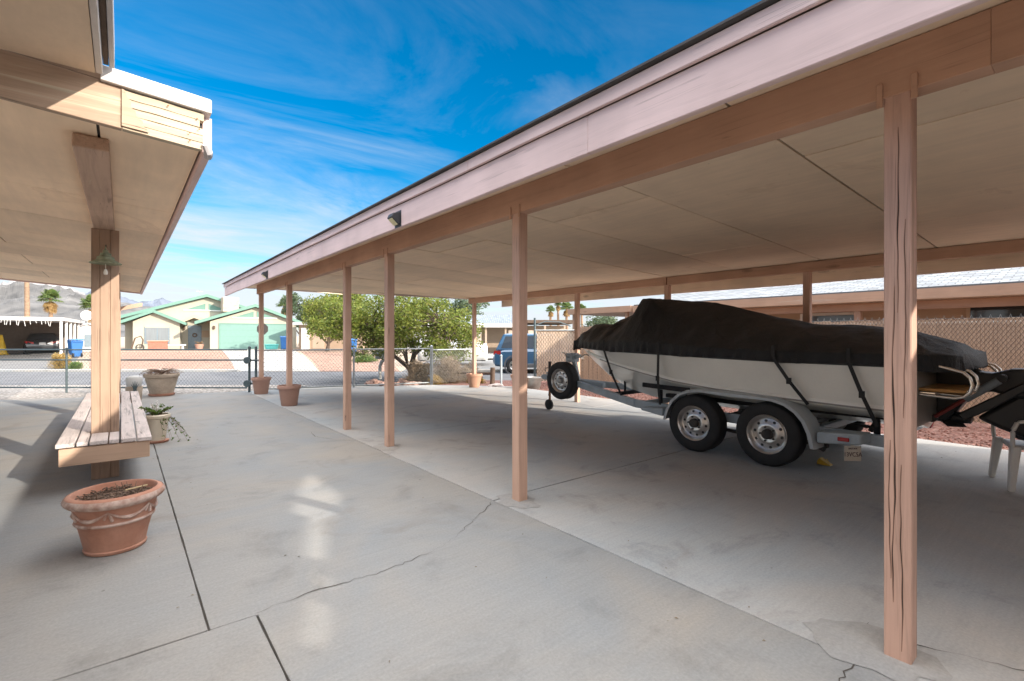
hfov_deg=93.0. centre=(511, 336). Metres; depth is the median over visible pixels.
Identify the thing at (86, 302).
fan palm
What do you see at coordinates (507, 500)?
mortar patch
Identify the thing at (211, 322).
mint trim house
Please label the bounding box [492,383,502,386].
rock
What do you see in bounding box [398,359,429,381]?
dry bush
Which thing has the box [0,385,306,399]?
gravel verge
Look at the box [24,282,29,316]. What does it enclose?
fan palm
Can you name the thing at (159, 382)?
stone planter
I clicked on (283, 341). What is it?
wheelie bin
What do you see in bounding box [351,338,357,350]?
wheelie bin
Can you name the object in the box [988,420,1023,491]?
resin chair
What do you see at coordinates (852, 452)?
licence plate
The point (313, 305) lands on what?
bushy tree
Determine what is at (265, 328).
stop sign
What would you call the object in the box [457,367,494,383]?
log rail fence
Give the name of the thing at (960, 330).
privacy fence
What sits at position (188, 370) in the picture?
kerb
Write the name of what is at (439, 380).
grass clump
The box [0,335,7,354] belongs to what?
yellow cone
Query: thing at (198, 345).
shrub pot
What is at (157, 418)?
cream planter
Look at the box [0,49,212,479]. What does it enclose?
patio cover
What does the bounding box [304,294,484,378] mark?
mesquite tree
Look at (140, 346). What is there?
yard cart
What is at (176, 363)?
gravel yard
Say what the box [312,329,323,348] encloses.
door
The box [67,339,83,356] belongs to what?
wheelie bin
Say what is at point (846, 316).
window
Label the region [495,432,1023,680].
concrete slab
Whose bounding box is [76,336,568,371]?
ground
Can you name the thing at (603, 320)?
bushy tree
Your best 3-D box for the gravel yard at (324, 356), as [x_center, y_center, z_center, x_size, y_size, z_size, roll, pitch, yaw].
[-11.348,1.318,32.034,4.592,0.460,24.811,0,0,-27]
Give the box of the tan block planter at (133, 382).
[125,375,142,399]
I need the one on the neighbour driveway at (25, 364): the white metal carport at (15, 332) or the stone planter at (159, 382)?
the white metal carport at (15, 332)
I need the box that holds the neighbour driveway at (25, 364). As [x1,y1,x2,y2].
[0,351,82,368]
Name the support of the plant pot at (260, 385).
on the concrete slab at (316, 398)
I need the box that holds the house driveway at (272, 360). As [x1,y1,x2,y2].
[222,349,317,370]
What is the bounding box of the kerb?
[0,369,597,371]
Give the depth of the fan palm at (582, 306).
81.85 m
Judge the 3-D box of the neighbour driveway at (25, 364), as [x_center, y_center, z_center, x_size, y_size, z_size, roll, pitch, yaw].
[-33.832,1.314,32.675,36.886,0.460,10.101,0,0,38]
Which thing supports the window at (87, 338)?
in the white shed
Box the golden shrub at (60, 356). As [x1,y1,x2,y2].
[43,352,71,368]
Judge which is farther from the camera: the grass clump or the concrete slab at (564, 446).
the grass clump
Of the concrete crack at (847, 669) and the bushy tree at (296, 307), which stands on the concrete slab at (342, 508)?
the concrete crack at (847, 669)
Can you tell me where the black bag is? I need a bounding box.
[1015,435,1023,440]
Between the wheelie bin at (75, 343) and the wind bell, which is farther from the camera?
the wheelie bin at (75, 343)
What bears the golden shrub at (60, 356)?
on the neighbour driveway at (25, 364)
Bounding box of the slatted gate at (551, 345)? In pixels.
[534,318,573,380]
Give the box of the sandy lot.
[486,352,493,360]
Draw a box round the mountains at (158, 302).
[86,291,171,306]
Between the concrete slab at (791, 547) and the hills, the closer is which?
the concrete slab at (791, 547)
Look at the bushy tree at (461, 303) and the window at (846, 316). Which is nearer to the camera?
the window at (846, 316)
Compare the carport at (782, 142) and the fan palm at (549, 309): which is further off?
the fan palm at (549, 309)
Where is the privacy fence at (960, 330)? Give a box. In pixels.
[580,314,1023,423]
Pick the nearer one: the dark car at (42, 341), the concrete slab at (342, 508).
the concrete slab at (342, 508)
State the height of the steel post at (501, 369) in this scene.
1.020 m
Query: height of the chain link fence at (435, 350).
0.990 m
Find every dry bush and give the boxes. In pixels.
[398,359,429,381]
[422,354,470,384]
[455,361,479,380]
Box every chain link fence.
[257,345,432,389]
[433,348,481,382]
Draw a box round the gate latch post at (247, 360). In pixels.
[243,346,258,391]
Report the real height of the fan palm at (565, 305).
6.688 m
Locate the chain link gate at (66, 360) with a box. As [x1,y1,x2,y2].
[0,347,246,392]
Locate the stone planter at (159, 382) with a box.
[139,368,181,396]
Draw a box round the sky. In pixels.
[0,0,760,335]
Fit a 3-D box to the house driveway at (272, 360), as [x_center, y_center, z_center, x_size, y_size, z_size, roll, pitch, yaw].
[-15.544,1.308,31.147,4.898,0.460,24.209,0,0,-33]
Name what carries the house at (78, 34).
on the concrete slab at (240, 650)
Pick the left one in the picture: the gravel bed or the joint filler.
the joint filler
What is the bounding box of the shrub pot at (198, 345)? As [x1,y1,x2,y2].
[195,341,203,348]
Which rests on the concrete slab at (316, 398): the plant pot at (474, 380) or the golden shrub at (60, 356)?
the plant pot at (474, 380)
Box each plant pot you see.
[251,377,270,393]
[277,384,300,405]
[466,373,482,387]
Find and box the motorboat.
[573,298,1023,437]
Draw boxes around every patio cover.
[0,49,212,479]
[568,306,633,329]
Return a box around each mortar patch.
[373,443,400,450]
[496,494,540,508]
[802,618,952,680]
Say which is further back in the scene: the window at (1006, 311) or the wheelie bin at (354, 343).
the wheelie bin at (354, 343)
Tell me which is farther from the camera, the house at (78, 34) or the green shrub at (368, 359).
the green shrub at (368, 359)
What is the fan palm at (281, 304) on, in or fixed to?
on the ground at (399, 367)
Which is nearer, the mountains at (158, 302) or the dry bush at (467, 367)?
the dry bush at (467, 367)
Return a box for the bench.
[55,391,151,466]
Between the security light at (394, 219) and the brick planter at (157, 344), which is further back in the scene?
the brick planter at (157, 344)
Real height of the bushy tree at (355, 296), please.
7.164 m
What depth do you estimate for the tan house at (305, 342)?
40.95 m
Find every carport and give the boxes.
[0,316,84,352]
[222,0,1023,664]
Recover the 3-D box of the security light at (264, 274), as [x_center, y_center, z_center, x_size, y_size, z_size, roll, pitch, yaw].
[-4.532,-1.131,8.893,0.095,0.156,0.135,0,0,-39]
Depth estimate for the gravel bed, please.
7.47 m
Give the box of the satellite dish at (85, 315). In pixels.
[80,310,90,329]
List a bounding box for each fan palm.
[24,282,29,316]
[35,289,64,316]
[78,294,90,322]
[276,300,285,314]
[545,305,555,325]
[554,303,560,325]
[560,302,572,329]
[580,303,585,325]
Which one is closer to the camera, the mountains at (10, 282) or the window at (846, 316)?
the window at (846, 316)
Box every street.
[0,372,597,385]
[403,361,597,370]
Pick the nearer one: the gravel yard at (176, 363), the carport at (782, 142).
the carport at (782, 142)
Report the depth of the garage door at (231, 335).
41.28 m
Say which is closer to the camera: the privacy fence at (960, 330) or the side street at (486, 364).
the privacy fence at (960, 330)
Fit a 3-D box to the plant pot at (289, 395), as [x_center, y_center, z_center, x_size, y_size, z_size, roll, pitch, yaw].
[-4.514,1.195,9.844,0.445,0.410,0.445,0,0,-39]
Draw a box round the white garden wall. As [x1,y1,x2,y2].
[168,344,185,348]
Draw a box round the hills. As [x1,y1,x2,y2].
[0,281,151,336]
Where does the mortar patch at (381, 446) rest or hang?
on the concrete slab at (564, 446)
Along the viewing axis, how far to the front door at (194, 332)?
42.86 m
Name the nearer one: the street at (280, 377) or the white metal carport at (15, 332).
the street at (280, 377)
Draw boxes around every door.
[188,325,201,348]
[219,323,285,348]
[301,328,309,348]
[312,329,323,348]
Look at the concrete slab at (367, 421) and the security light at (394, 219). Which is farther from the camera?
the concrete slab at (367, 421)
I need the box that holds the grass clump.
[428,374,444,384]
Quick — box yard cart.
[131,336,144,348]
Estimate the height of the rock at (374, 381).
0.248 m
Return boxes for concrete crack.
[260,500,492,611]
[839,622,868,680]
[917,644,1023,670]
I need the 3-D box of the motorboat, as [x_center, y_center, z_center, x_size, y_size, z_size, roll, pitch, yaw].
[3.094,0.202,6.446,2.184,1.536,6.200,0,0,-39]
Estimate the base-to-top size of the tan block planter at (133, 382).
0.562 m
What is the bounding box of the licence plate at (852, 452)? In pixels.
[844,445,861,460]
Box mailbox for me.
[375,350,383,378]
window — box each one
[84,335,90,346]
[144,327,169,343]
[800,312,853,323]
[966,306,1023,320]
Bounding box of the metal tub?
[527,376,541,388]
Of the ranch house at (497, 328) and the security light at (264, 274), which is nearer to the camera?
the security light at (264, 274)
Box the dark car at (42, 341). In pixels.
[23,333,59,353]
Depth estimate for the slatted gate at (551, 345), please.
14.52 m
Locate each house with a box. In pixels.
[0,0,114,73]
[121,290,301,348]
[292,322,369,348]
[422,315,571,351]
[633,267,1023,404]
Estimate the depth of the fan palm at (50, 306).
61.73 m
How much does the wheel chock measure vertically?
0.069 m
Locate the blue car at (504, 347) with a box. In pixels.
[493,333,597,373]
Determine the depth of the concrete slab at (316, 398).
11.67 m
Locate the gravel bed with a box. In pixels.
[441,380,1023,451]
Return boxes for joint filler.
[153,444,288,680]
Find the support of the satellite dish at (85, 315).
attached to the white metal carport at (15, 332)
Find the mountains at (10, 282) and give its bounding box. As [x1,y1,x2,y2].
[0,281,85,294]
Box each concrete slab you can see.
[0,397,207,680]
[56,616,286,680]
[141,391,894,680]
[246,385,535,411]
[294,390,622,439]
[357,403,736,500]
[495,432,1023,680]
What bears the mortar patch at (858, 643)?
on the concrete slab at (791, 547)
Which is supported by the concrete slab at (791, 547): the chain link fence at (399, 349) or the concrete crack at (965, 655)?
the concrete crack at (965, 655)
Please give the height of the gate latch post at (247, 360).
1.200 m
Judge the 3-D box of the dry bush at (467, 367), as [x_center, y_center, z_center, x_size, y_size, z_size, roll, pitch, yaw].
[-1.392,1.211,15.789,1.079,0.784,1.020,0,0,-39]
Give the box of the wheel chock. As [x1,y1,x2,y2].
[817,457,832,465]
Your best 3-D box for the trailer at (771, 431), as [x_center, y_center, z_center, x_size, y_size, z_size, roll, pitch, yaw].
[2.442,0.846,7.256,2.162,1.113,5.860,0,0,-39]
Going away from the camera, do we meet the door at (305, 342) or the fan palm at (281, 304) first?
the door at (305, 342)
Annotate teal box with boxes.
[264,344,278,348]
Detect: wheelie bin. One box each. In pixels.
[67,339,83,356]
[280,336,285,348]
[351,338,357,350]
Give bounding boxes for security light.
[261,270,267,278]
[387,210,400,228]
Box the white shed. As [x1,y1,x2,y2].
[80,323,90,350]
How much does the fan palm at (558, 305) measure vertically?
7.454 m
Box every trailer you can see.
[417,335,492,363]
[541,352,933,466]
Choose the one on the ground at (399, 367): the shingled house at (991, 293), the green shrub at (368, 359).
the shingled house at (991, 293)
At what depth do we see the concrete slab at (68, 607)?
2.85 m
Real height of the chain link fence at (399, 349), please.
1.200 m
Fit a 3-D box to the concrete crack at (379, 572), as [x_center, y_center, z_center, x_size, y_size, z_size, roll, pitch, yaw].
[-0.617,1.397,3.223,0.263,0.001,2.032,0,0,34]
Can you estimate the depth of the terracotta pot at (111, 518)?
3.10 m
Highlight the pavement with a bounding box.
[276,386,369,389]
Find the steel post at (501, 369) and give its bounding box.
[500,355,502,383]
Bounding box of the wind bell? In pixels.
[89,245,121,274]
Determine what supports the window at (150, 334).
in the mint trim house at (211, 322)
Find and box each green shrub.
[64,361,84,368]
[352,351,378,361]
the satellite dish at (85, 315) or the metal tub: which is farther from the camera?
the satellite dish at (85, 315)
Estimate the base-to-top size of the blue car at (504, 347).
1.743 m
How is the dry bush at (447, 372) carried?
on the gravel bed
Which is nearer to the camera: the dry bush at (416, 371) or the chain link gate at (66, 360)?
the chain link gate at (66, 360)
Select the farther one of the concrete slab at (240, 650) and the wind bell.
the wind bell
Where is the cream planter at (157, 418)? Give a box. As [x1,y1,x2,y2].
[137,401,190,443]
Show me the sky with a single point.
(323, 111)
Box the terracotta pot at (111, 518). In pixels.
[61,479,164,556]
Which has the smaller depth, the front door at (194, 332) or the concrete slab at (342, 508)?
the concrete slab at (342, 508)
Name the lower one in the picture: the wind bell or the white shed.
the white shed
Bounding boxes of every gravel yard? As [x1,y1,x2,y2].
[90,350,233,368]
[303,350,399,370]
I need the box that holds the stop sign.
[257,323,267,334]
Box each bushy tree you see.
[280,291,315,333]
[300,293,342,350]
[317,292,372,315]
[435,298,489,314]
[580,316,620,329]
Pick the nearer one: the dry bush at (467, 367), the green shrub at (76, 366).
the dry bush at (467, 367)
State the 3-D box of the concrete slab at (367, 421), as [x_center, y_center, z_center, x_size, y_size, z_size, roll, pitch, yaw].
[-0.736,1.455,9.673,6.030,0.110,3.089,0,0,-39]
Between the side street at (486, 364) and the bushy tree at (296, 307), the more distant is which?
the bushy tree at (296, 307)
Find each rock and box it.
[365,379,377,383]
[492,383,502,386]
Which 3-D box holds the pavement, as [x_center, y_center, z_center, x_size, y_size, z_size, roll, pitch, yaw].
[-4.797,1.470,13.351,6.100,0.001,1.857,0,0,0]
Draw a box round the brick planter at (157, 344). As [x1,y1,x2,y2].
[147,340,168,348]

